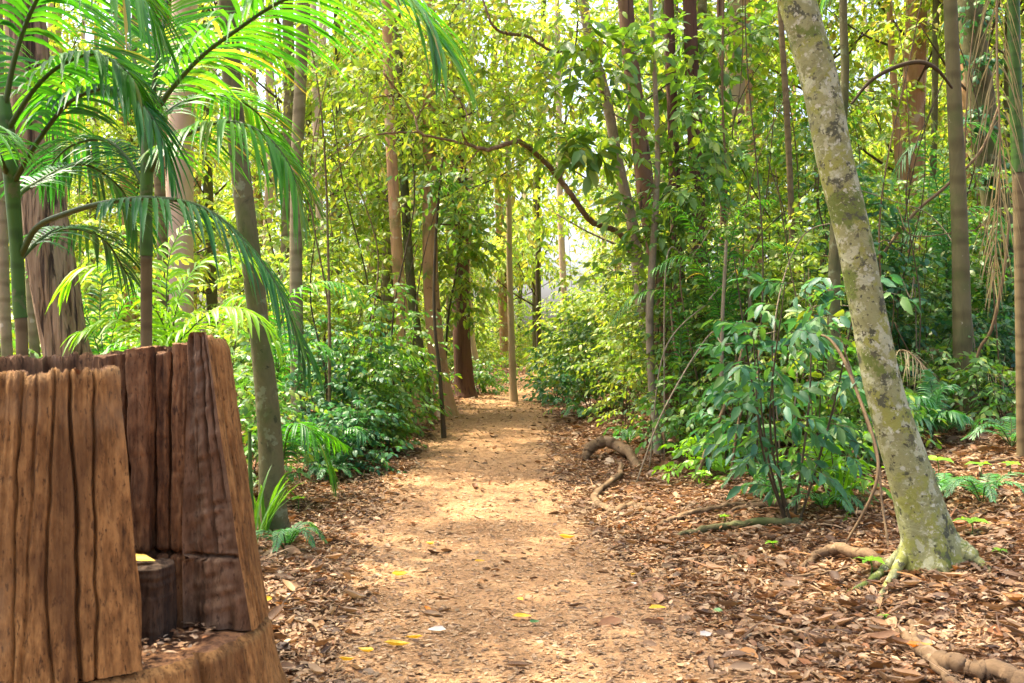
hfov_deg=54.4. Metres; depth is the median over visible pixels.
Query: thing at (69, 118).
forest tree
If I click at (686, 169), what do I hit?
leafy shrub
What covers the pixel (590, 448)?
root
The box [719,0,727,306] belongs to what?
liana
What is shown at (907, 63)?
arched branch
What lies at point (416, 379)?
leafy shrub
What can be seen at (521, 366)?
forest bush
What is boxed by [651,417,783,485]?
leafy shrub
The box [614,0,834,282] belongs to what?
forest tree
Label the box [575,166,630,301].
forest tree
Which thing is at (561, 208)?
forest tree
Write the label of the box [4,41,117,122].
forest tree
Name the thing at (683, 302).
tangled vine
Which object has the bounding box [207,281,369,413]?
young palm
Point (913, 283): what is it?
tangled vine
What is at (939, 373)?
leafy shrub
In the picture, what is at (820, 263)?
thin stem
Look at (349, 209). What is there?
thin stem
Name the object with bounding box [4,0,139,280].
forest tree
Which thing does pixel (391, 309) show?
leafy shrub
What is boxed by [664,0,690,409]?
rainforest tree
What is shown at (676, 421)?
leafy shrub
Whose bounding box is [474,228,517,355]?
forest tree
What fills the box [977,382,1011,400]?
fern
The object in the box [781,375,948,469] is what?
leafy shrub
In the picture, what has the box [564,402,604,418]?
fern
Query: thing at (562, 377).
leafy shrub
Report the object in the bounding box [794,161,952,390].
leafy shrub
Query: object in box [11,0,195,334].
forest tree
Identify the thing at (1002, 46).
forest tree
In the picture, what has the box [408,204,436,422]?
thin stem
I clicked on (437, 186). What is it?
rainforest tree
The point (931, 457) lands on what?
seedling
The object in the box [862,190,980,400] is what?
tangled vine
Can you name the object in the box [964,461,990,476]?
seedling
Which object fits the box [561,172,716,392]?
leafy shrub
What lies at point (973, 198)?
leafy shrub
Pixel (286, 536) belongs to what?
fern
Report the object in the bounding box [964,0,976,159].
thin stem
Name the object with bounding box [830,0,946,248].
forest tree
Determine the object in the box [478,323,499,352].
forest bush
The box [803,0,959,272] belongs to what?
forest tree
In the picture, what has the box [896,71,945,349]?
thin stem
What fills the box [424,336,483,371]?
forest bush
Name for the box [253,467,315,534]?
strap leaf plant
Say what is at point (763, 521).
fallen branch
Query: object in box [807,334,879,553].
liana
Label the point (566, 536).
fallen leaf
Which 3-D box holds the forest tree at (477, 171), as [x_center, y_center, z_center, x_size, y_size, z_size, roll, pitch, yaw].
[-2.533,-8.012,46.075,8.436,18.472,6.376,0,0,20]
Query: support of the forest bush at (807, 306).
on the ground
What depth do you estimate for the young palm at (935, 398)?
9.13 m
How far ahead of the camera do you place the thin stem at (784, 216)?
10.54 m
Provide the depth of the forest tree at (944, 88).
22.52 m
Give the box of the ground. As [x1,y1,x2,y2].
[229,345,1023,682]
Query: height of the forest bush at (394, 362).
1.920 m
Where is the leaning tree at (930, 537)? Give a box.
[777,0,991,609]
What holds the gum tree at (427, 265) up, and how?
on the ground
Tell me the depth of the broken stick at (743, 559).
6.50 m
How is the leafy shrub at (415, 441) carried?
on the ground
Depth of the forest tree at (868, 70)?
41.03 m
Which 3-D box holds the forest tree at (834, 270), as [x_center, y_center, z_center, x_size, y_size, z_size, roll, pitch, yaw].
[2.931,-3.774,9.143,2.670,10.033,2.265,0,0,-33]
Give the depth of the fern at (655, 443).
10.57 m
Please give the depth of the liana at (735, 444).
8.95 m
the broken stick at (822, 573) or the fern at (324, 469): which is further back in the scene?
the fern at (324, 469)
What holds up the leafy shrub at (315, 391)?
on the ground
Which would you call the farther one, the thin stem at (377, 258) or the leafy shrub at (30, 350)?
the thin stem at (377, 258)
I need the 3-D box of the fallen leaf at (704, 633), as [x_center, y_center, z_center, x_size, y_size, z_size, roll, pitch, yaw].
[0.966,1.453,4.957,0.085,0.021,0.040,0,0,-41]
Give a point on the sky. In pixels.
(546, 291)
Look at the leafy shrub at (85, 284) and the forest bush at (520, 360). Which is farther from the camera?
the forest bush at (520, 360)
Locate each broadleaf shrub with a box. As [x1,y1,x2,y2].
[673,259,921,518]
[686,337,802,477]
[748,273,871,462]
[754,429,892,520]
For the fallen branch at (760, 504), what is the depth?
7.77 m
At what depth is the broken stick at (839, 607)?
5.23 m
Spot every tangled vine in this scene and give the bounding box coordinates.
[635,331,775,483]
[649,263,742,469]
[663,211,720,460]
[679,207,754,408]
[743,283,791,417]
[773,223,829,456]
[792,305,848,454]
[817,222,916,397]
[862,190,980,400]
[894,322,918,385]
[897,206,1001,400]
[901,275,918,389]
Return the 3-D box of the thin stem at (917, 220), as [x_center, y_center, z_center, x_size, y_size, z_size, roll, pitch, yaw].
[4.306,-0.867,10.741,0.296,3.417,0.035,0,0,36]
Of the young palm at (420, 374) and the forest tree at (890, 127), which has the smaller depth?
the young palm at (420, 374)
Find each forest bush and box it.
[86,283,155,348]
[202,251,325,387]
[221,312,247,360]
[233,340,274,395]
[276,260,396,397]
[309,321,460,405]
[341,279,430,375]
[424,313,499,350]
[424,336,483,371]
[442,290,519,371]
[475,323,499,362]
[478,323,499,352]
[482,303,559,359]
[493,326,557,366]
[501,296,632,383]
[515,294,574,358]
[558,238,686,380]
[754,275,890,350]
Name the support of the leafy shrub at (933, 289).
on the ground
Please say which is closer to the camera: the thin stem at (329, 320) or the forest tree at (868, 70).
the thin stem at (329, 320)
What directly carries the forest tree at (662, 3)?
on the ground
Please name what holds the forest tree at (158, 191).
on the ground
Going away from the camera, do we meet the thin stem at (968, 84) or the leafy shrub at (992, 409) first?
the leafy shrub at (992, 409)
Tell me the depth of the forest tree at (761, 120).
35.88 m
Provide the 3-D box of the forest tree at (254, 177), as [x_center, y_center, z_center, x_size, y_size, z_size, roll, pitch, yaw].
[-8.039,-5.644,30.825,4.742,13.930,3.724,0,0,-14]
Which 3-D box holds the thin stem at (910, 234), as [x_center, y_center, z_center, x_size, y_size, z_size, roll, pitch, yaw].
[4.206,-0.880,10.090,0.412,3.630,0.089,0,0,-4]
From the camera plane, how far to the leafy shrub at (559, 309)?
19.40 m
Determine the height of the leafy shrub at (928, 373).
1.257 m
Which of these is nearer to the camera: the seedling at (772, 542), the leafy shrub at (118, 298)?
the seedling at (772, 542)
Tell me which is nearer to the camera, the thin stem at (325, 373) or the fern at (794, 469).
the fern at (794, 469)
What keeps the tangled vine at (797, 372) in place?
on the ground
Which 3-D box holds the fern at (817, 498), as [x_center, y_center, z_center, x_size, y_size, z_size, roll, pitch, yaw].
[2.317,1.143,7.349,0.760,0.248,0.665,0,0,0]
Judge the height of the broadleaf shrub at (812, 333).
1.949 m
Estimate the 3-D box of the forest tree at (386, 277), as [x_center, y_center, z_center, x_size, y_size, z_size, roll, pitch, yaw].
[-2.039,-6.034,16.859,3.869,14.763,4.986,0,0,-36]
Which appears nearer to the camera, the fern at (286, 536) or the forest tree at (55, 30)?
the fern at (286, 536)
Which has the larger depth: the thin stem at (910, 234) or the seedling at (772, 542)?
the thin stem at (910, 234)
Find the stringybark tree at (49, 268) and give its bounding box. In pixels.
[3,0,92,356]
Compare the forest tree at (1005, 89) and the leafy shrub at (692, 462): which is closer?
the leafy shrub at (692, 462)
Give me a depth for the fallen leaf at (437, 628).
5.06 m
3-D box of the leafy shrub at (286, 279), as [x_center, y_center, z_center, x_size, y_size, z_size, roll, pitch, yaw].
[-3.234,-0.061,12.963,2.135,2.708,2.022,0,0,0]
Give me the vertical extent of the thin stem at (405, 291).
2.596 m
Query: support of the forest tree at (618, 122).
on the ground
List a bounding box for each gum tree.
[165,0,197,332]
[251,0,482,423]
[355,0,606,416]
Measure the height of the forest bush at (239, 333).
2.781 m
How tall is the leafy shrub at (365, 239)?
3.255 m
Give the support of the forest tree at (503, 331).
on the ground
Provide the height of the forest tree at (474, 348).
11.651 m
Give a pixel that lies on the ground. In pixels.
(649, 559)
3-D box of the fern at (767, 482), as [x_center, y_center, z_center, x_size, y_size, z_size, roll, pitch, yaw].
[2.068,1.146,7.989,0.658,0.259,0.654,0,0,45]
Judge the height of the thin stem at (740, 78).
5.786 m
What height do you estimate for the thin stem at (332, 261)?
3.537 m
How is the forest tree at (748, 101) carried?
on the ground
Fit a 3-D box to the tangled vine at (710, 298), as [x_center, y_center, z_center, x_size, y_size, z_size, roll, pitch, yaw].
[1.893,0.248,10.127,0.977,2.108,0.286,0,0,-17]
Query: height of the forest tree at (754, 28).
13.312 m
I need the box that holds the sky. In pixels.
[3,0,1004,341]
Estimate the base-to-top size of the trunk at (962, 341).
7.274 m
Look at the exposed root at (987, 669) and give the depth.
4.04 m
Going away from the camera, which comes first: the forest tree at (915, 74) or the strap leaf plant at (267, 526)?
the strap leaf plant at (267, 526)
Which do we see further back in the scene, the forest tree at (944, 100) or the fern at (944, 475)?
the forest tree at (944, 100)
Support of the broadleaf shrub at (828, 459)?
on the ground
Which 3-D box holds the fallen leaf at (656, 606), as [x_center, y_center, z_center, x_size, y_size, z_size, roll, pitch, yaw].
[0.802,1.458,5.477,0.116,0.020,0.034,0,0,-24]
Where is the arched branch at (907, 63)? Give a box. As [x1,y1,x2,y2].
[850,60,952,104]
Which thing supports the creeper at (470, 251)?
attached to the gum tree at (427, 265)
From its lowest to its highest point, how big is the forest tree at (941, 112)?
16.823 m
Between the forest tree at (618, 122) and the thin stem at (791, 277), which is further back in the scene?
the forest tree at (618, 122)
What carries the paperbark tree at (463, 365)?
on the ground
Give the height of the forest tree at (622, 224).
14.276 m
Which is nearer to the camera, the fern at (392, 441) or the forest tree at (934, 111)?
the fern at (392, 441)
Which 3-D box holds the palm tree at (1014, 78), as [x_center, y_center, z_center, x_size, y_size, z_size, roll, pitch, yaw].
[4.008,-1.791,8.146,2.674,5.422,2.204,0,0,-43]
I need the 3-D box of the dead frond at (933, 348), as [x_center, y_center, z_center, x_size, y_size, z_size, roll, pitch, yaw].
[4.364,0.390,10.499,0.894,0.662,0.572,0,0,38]
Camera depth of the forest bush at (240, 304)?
23.84 m
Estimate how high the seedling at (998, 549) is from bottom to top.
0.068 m
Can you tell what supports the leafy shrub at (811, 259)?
on the ground
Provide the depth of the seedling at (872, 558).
5.68 m
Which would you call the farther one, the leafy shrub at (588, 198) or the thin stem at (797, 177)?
the leafy shrub at (588, 198)
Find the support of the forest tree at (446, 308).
on the ground
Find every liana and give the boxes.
[665,303,704,451]
[695,320,748,483]
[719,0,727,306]
[719,240,727,433]
[729,350,759,481]
[746,266,751,454]
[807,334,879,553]
[839,336,889,546]
[845,105,1000,348]
[970,216,1010,412]
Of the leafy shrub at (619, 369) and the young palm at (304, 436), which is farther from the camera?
the leafy shrub at (619, 369)
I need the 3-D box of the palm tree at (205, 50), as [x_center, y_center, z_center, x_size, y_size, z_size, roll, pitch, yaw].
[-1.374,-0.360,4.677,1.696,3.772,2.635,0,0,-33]
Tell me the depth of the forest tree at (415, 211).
33.30 m
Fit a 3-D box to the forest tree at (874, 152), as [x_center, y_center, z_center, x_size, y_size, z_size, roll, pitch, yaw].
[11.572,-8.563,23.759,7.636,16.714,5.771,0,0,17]
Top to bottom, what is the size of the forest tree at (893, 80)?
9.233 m
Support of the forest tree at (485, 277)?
on the ground
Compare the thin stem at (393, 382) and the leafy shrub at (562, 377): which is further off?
the leafy shrub at (562, 377)
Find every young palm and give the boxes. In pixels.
[25,227,194,354]
[45,215,287,368]
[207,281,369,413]
[242,420,352,497]
[311,415,371,472]
[346,348,426,397]
[609,289,737,457]
[645,150,799,392]
[886,122,1012,392]
[906,369,973,439]
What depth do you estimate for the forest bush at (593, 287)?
20.97 m
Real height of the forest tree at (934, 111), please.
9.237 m
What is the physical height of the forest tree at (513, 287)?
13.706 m
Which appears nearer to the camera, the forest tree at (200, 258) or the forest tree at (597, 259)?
the forest tree at (200, 258)
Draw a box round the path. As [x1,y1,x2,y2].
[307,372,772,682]
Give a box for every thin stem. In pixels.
[276,80,287,158]
[301,0,330,454]
[302,92,321,253]
[309,66,328,425]
[309,229,327,409]
[323,202,332,375]
[329,79,370,376]
[354,174,378,377]
[391,97,414,445]
[404,246,416,391]
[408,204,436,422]
[709,0,742,204]
[732,36,787,254]
[743,78,793,435]
[744,0,763,422]
[745,96,775,419]
[748,184,814,427]
[759,157,787,322]
[775,169,804,455]
[778,39,800,411]
[790,48,827,309]
[817,174,854,416]
[846,105,859,334]
[878,0,921,289]
[891,0,909,347]
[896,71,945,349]
[897,101,925,383]
[906,79,943,409]
[945,45,980,358]
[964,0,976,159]
[970,0,991,322]
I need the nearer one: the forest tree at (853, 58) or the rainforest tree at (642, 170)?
the rainforest tree at (642, 170)
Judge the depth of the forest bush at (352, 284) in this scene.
18.83 m
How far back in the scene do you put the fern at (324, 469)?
9.99 m
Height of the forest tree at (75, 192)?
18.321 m
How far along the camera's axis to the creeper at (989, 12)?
13.14 m
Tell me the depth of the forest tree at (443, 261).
61.39 m
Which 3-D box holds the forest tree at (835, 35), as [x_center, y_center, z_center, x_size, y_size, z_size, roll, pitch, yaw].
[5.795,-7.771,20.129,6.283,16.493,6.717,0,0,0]
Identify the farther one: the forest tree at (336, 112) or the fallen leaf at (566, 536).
the forest tree at (336, 112)
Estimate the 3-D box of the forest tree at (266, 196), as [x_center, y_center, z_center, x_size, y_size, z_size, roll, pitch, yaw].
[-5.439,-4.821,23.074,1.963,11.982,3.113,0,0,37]
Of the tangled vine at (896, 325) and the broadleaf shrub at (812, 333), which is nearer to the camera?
the broadleaf shrub at (812, 333)
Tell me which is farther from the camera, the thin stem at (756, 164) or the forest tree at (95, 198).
the forest tree at (95, 198)
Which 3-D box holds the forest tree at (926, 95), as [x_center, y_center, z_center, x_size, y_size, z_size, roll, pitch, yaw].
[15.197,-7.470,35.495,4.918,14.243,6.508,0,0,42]
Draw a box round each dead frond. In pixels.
[896,350,950,428]
[898,347,955,388]
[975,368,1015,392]
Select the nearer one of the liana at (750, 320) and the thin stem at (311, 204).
the liana at (750, 320)
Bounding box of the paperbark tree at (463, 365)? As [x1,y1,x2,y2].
[450,0,477,398]
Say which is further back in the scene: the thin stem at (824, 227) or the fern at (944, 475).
the thin stem at (824, 227)
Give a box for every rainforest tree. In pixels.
[219,0,290,532]
[289,0,307,455]
[325,0,458,415]
[386,150,502,437]
[504,0,517,401]
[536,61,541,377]
[555,0,764,454]
[570,0,737,439]
[649,0,797,409]
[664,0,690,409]
[957,0,1014,367]
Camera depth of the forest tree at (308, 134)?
29.04 m
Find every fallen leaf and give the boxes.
[136,554,154,560]
[339,656,353,660]
[357,647,373,651]
[385,639,408,644]
[392,571,407,575]
[406,635,421,637]
[429,626,445,630]
[513,613,530,616]
[560,534,573,537]
[649,604,664,607]
[700,631,710,635]
[907,640,931,646]
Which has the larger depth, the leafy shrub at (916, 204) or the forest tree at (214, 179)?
the forest tree at (214, 179)
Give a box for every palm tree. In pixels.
[0,0,324,392]
[12,0,483,346]
[819,0,1023,456]
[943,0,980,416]
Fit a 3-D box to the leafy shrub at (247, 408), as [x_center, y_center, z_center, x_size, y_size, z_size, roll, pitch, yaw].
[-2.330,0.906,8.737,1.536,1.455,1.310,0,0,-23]
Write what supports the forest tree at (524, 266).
on the ground
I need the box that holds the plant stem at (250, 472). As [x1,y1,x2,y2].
[248,432,254,519]
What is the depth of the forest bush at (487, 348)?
29.24 m
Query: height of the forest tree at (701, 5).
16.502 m
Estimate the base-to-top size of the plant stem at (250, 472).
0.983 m
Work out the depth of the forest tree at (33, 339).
10.95 m
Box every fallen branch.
[677,517,803,536]
[730,499,798,511]
[946,455,1023,470]
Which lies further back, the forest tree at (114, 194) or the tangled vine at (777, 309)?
the forest tree at (114, 194)
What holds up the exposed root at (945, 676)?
on the ground
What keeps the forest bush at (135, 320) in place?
on the ground
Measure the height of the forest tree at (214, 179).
12.674 m
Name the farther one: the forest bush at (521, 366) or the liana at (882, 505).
the forest bush at (521, 366)
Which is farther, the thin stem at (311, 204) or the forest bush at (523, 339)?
the forest bush at (523, 339)
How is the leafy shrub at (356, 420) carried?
on the ground
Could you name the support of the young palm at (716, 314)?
on the ground
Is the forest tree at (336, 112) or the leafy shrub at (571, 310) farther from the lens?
the forest tree at (336, 112)
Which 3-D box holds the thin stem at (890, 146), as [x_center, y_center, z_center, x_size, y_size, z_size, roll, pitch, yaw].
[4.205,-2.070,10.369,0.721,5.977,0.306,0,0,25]
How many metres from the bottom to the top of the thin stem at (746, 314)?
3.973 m
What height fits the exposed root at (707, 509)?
0.224 m
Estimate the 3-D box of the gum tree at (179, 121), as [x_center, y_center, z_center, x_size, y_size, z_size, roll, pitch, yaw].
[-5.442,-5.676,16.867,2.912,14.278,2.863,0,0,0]
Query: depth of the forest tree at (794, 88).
44.35 m
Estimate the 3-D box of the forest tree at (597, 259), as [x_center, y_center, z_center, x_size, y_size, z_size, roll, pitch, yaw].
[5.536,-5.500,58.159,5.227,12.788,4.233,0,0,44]
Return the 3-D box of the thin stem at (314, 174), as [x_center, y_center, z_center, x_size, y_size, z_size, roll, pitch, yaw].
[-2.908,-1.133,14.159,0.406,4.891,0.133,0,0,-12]
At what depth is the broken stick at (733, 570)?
6.30 m
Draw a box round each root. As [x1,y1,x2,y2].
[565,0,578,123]
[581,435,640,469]
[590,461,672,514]
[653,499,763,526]
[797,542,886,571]
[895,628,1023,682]
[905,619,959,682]
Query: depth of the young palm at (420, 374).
13.02 m
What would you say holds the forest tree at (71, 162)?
on the ground
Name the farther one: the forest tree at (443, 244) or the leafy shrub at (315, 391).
the forest tree at (443, 244)
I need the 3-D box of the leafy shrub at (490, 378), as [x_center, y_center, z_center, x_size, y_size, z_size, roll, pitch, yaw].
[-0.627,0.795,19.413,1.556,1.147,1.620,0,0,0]
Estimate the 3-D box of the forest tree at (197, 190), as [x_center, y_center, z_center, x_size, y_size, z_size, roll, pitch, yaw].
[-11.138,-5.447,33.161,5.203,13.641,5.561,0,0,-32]
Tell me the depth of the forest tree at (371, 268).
28.85 m
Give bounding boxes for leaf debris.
[141,622,215,662]
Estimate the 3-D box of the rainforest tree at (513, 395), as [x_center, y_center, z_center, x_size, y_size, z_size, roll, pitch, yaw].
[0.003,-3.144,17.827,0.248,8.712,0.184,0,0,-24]
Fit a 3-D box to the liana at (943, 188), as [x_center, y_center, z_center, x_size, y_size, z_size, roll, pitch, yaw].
[4.394,-0.810,10.871,2.019,3.641,0.274,0,0,-15]
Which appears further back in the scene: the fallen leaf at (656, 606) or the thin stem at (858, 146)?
the thin stem at (858, 146)
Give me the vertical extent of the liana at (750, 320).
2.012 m
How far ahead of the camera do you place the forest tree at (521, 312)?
42.43 m
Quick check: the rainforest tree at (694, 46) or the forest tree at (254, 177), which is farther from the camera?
the forest tree at (254, 177)
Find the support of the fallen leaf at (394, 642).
on the path
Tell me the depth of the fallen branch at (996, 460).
7.93 m
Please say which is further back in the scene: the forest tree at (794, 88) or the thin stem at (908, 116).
the forest tree at (794, 88)
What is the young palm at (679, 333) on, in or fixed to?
on the ground
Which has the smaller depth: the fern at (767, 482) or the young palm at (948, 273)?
the fern at (767, 482)
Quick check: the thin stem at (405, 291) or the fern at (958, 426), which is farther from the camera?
the thin stem at (405, 291)
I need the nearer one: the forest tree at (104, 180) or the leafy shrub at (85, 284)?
the leafy shrub at (85, 284)
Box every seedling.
[292,496,304,508]
[765,540,777,551]
[853,556,885,573]
[928,455,953,478]
[953,517,989,534]
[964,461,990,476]
[991,547,1006,557]
[1000,461,1020,476]
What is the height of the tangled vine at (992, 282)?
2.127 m
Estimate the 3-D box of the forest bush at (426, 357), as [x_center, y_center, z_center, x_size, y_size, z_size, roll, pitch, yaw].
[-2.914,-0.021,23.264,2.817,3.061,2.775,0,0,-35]
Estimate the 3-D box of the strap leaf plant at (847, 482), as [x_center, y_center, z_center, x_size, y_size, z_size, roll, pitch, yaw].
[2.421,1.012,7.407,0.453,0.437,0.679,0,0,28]
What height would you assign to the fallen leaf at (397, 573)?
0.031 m
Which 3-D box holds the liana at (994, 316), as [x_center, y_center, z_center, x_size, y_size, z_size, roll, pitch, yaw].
[4.657,-0.190,9.735,0.069,2.046,0.411,0,0,-40]
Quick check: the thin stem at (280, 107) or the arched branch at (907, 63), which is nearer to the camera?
the arched branch at (907, 63)
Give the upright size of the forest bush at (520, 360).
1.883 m
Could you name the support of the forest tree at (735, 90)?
on the ground
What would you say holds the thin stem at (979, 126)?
on the ground
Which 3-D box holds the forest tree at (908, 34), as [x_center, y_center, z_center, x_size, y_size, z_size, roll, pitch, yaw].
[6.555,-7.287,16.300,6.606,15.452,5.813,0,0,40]
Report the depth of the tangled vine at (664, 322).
10.34 m
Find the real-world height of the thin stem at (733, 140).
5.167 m
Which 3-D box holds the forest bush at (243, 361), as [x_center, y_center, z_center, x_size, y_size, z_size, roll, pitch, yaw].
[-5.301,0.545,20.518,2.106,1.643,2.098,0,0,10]
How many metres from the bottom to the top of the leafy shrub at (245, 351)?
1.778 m
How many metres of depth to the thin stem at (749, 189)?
10.63 m
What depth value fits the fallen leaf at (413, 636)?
4.92 m
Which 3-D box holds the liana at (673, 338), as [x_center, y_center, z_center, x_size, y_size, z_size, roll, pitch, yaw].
[1.877,0.424,10.788,0.420,1.672,0.448,0,0,0]
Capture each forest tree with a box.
[0,0,12,356]
[3,2,156,285]
[3,23,113,315]
[3,29,91,264]
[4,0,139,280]
[4,14,206,332]
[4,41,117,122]
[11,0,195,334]
[25,4,46,358]
[60,0,345,304]
[66,12,115,291]
[67,178,114,315]
[68,126,110,242]
[74,40,204,310]
[75,1,315,337]
[75,19,246,310]
[77,21,195,327]
[79,6,227,347]
[113,11,250,321]
[151,6,168,343]
[165,0,380,411]
[194,13,304,315]
[195,1,260,340]
[201,20,280,322]
[213,12,277,311]
[223,0,413,338]
[229,4,381,325]
[252,5,366,327]
[262,0,514,405]
[263,1,274,310]
[277,5,452,328]
[278,0,481,328]
[310,1,324,341]
[323,112,383,315]
[333,6,341,304]
[342,1,504,342]
[344,2,375,303]
[345,24,476,316]
[352,192,443,340]
[400,15,585,360]
[408,0,551,295]
[421,173,487,310]
[421,200,495,321]
[422,29,531,352]
[443,170,515,334]
[446,0,618,362]
[468,0,479,371]
[470,3,595,365]
[472,0,791,275]
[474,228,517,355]
[475,153,548,340]
[482,107,552,348]
[555,0,567,342]
[556,0,900,339]
[567,45,643,308]
[572,0,942,367]
[572,211,626,316]
[574,3,715,287]
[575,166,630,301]
[591,106,642,327]
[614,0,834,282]
[625,0,807,260]
[647,0,811,262]
[657,0,942,261]
[661,0,672,289]
[679,0,880,266]
[682,0,1023,344]
[717,0,726,273]
[743,0,767,372]
[754,0,1023,350]
[762,86,811,284]
[777,3,797,437]
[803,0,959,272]
[807,0,890,228]
[827,0,848,458]
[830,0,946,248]
[834,5,944,197]
[847,1,946,234]
[853,3,1023,198]
[854,55,947,184]
[860,10,1003,229]
[877,0,1023,213]
[886,2,906,312]
[897,0,1023,202]
[923,3,1023,170]
[926,20,1023,105]
[928,0,938,335]
[940,17,1023,113]
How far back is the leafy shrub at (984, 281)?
12.33 m
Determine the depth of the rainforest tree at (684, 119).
10.90 m
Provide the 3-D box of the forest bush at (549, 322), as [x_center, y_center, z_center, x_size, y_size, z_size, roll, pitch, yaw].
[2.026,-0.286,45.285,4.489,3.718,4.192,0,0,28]
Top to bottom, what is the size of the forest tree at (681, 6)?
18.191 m
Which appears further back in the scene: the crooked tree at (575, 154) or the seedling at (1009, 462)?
the crooked tree at (575, 154)
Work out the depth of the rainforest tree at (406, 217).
15.49 m
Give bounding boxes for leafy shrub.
[0,236,92,358]
[9,236,153,353]
[40,214,252,384]
[189,239,352,430]
[214,314,333,474]
[234,362,337,495]
[251,310,404,455]
[266,218,406,414]
[287,273,441,448]
[290,394,413,480]
[311,241,432,393]
[339,372,434,455]
[354,304,462,436]
[450,356,519,394]
[516,348,606,406]
[523,287,647,417]
[524,287,612,392]
[528,226,639,394]
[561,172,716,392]
[565,266,686,428]
[582,173,727,445]
[599,135,787,435]
[628,356,782,459]
[638,148,824,424]
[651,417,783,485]
[662,186,858,447]
[685,85,821,381]
[733,74,897,370]
[742,191,888,433]
[764,64,976,352]
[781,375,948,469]
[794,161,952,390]
[800,335,958,434]
[811,127,1003,370]
[849,178,1014,395]
[885,163,1015,370]
[887,119,1012,337]
[897,334,1014,426]
[911,336,1015,428]
[913,282,1015,396]
[949,214,1013,341]
[969,184,1014,360]
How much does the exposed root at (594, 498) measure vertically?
0.202 m
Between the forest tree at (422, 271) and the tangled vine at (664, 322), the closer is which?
the tangled vine at (664, 322)
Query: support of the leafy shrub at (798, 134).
on the ground
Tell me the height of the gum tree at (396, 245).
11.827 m
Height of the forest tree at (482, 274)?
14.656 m
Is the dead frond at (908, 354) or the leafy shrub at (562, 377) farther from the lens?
the leafy shrub at (562, 377)
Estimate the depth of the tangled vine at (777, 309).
9.66 m
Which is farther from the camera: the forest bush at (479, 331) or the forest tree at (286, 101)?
the forest bush at (479, 331)
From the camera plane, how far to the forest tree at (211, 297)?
25.43 m
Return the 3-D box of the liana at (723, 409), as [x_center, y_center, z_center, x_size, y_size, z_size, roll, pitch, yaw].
[1.942,0.559,9.198,0.719,1.532,0.069,0,0,-33]
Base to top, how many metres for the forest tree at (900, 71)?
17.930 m
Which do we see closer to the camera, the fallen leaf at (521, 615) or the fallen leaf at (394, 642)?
the fallen leaf at (394, 642)
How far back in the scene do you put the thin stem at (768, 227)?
11.30 m
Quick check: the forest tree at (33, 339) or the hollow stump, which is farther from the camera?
the forest tree at (33, 339)
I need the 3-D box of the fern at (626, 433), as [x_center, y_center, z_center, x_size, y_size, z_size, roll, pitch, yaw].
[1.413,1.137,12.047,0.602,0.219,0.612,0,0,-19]
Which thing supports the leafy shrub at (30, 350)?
on the ground
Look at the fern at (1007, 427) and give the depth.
8.50 m
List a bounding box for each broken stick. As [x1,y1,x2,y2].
[690,566,753,574]
[726,555,779,569]
[743,627,804,639]
[770,566,860,579]
[819,590,859,625]
[961,526,1004,534]
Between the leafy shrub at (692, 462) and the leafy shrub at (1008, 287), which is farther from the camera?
the leafy shrub at (1008, 287)
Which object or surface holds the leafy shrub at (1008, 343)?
on the ground
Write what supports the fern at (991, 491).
on the ground
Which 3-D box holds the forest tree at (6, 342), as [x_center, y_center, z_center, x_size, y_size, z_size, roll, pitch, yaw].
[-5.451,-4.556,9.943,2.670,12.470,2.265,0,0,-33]
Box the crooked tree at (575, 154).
[288,0,653,418]
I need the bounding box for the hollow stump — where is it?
[0,332,288,682]
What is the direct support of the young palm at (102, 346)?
on the ground
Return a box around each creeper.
[399,151,512,356]
[941,0,1014,315]
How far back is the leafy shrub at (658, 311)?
11.06 m
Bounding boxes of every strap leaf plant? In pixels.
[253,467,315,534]
[254,465,306,544]
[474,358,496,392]
[812,453,865,506]
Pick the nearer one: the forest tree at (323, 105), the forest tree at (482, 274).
the forest tree at (323, 105)
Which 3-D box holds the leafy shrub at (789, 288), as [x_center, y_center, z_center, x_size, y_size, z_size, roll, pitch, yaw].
[2.731,-0.212,10.261,1.909,2.811,1.833,0,0,-17]
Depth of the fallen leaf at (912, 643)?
4.41 m
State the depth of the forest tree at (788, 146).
10.97 m
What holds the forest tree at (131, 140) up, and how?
on the ground
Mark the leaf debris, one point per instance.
(194, 636)
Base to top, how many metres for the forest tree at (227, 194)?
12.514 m
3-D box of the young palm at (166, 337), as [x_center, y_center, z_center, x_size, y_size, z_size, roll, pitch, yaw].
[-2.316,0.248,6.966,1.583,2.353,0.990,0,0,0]
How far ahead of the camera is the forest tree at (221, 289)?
37.96 m
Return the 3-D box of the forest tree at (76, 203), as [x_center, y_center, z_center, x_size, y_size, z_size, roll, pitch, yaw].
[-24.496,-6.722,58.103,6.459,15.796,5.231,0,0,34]
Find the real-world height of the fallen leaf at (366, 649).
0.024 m
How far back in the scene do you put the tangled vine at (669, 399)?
9.51 m
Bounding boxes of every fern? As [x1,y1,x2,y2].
[256,521,327,551]
[301,459,363,478]
[367,429,401,442]
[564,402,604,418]
[603,427,649,443]
[649,436,696,450]
[682,446,741,458]
[720,464,818,496]
[771,477,878,513]
[775,455,837,476]
[914,412,984,435]
[933,469,985,494]
[938,472,1023,502]
[962,416,1015,446]
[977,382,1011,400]

